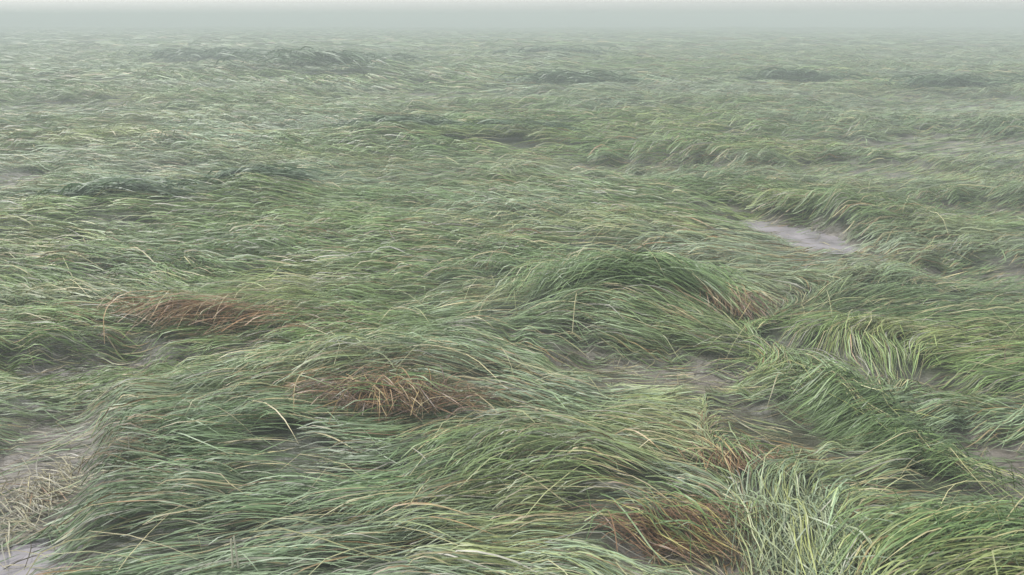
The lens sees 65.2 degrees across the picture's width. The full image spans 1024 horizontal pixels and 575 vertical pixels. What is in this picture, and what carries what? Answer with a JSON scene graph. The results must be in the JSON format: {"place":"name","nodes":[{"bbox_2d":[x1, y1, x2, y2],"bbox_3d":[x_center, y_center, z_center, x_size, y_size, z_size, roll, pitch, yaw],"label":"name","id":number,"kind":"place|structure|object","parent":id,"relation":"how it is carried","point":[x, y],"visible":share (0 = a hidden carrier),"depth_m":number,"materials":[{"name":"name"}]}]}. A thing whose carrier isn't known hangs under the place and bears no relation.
{"place":"outdoors","nodes":[
{"label":"outdoors","id":0,"kind":"place"},
{"bbox_2d":[0,22,1023,574],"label":"ground","id":1,"kind":"structure","parent":0,"point":[840,226],"depth_m":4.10,"materials":[{"name":"green plant"}]},
{"bbox_2d":[0,537,82,574],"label":"puddle","id":2,"kind":"object","parent":1,"relation":"on","point":[23,555],"visible":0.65,"depth_m":2.72,"materials":[{"name":"liquid"}]},
{"bbox_2d":[0,425,110,569],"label":"dead grass clump","id":3,"kind":"object","parent":1,"relation":"on","point":[37,492],"visible":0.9,"depth_m":3.07,"materials":[{"name":"beige plant"}]},
{"bbox_2d":[0,271,206,320],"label":"grass clump","id":4,"kind":"object","parent":1,"relation":"on","point":[84,291],"visible":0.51,"depth_m":4.67,"materials":[{"name":"green plant"}]},
{"bbox_2d":[3,172,225,204],"bbox_3d":[-3.537,-0.871,7.221,2.068,0.363,0.614,0,19,0],"label":"grass tuft","id":5,"kind":"object","parent":1,"relation":"on","point":[90,187],"visible":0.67,"depth_m":7.13,"materials":[{"name":"green plant"}]},
{"bbox_2d":[115,46,298,60],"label":"grass tuft","id":6,"kind":"object","parent":1,"relation":"on","point":[200,53],"visible":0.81,"depth_m":30.33,"materials":[{"name":"green plant"}]},
{"bbox_2d":[91,286,336,346],"bbox_3d":[-1.655,0.113,4.454,1.317,0.238,0.649,0,19,0],"label":"dead grass clump","id":7,"kind":"object","parent":1,"relation":"on","point":[201,308],"visible":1,"depth_m":4.40,"materials":[{"name":"brown plant"}]},
{"bbox_2d":[230,535,254,574],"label":"stubble stalk","id":8,"kind":"object","parent":1,"relation":"on","point":[232,561],"visible":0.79,"depth_m":2.51,"materials":[{"name":"beige plant"}]},
{"bbox_2d":[182,163,340,189],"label":"grass tuft","id":9,"kind":"object","parent":1,"relation":"on","point":[269,170],"visible":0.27,"depth_m":7.64,"materials":[{"name":"green plant"}]},
{"bbox_2d":[213,46,429,71],"bbox_3d":[-5.282,-6.288,21.973,6.102,0.643,1.664,0,19,0],"label":"grass tuft","id":10,"kind":"object","parent":1,"relation":"on","point":[301,55],"visible":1,"depth_m":21.93,"materials":[{"name":"green plant"}]},
{"bbox_2d":[285,49,455,62],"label":"grass tuft","id":11,"kind":"object","parent":1,"relation":"on","point":[378,55],"visible":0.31,"depth_m":27.22,"materials":[{"name":"green plant"}]},
{"bbox_2d":[245,360,521,426],"bbox_3d":[-0.563,0.454,3.531,1.225,0.178,0.595,0,19,0],"label":"dead grass clump","id":12,"kind":"object","parent":1,"relation":"on","point":[374,390],"visible":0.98,"depth_m":3.51,"materials":[{"name":"brown plant"}]},
{"bbox_2d":[314,114,498,134],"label":"grass tuft","id":13,"kind":"object","parent":1,"relation":"on","point":[425,120],"visible":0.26,"depth_m":11.58,"materials":[{"name":"green plant"}]},
{"bbox_2d":[446,119,584,136],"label":"grass tuft","id":14,"kind":"object","parent":1,"relation":"on","point":[504,122],"visible":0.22,"depth_m":11.48,"materials":[{"name":"green plant"}]},
{"bbox_2d":[481,45,626,54],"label":"grass tuft","id":15,"kind":"object","parent":1,"relation":"on","point":[585,50],"visible":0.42,"depth_m":33.25,"materials":[{"name":"green plant"}]},
{"bbox_2d":[482,69,647,85],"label":"grass tuft","id":16,"kind":"object","parent":1,"relation":"on","point":[562,76],"visible":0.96,"depth_m":19.95,"materials":[{"name":"green plant"}]},
{"bbox_2d":[490,242,776,313],"bbox_3d":[0.747,-0.071,4.830,1.793,0.398,0.867,0,19,0],"label":"grass clump","id":17,"kind":"object","parent":1,"relation":"on","point":[675,270],"visible":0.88,"depth_m":4.71,"materials":[{"name":"green plant"}]},
{"bbox_2d":[566,480,782,571],"bbox_3d":[0.599,0.818,2.773,0.830,0.197,0.440,0,19,0],"label":"dead grass clump","id":18,"kind":"object","parent":1,"relation":"on","point":[670,520],"visible":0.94,"depth_m":2.78,"materials":[{"name":"brown plant"}]},
{"bbox_2d":[672,428,795,491],"bbox_3d":[0.900,0.672,3.174,0.524,0.178,0.368,0,19,0],"label":"dead grass clump","id":19,"kind":"object","parent":1,"relation":"on","point":[740,457],"visible":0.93,"depth_m":3.17,"materials":[{"name":"brown plant"}]},
{"bbox_2d":[686,275,790,325],"bbox_3d":[1.294,0.053,4.695,0.764,0.216,0.583,0,19,0],"label":"dead grass clump","id":20,"kind":"object","parent":1,"relation":"on","point":[740,304],"visible":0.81,"depth_m":4.63,"materials":[{"name":"brown plant"}]},
{"bbox_2d":[722,67,872,81],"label":"grass tuft","id":21,"kind":"object","parent":1,"relation":"on","point":[799,74],"visible":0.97,"depth_m":20.93,"materials":[{"name":"green plant"}]},
{"bbox_2d":[716,219,887,261],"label":"puddle","id":22,"kind":"object","parent":1,"relation":"on","point":[789,232],"visible":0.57,"depth_m":6.72,"materials":[{"name":"liquid"}]},
{"bbox_2d":[703,462,923,574],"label":"grass clump","id":23,"kind":"object","parent":1,"relation":"on","point":[797,532],"visible":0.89,"depth_m":2.71,"materials":[{"name":"green plant"}]},
{"bbox_2d":[758,356,1023,503],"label":"grass clump","id":24,"kind":"object","parent":1,"relation":"on","point":[858,411],"visible":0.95,"depth_m":3.39,"materials":[{"name":"green plant"}]},
{"bbox_2d":[806,489,1023,574],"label":"grass clump","id":25,"kind":"object","parent":1,"relation":"on","point":[976,520],"visible":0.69,"depth_m":2.56,"materials":[{"name":"green plant"}]},
{"bbox_2d":[872,73,1023,87],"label":"grass tuft","id":26,"kind":"object","parent":1,"relation":"on","point":[945,80],"visible":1,"depth_m":19.00,"materials":[{"name":"green plant"}]},
{"bbox_2d":[0,0,1023,21],"label":"sky","id":27,"kind":"structure","parent":0,"point":[10,10],"materials":[{"name":"white"}]}
]}

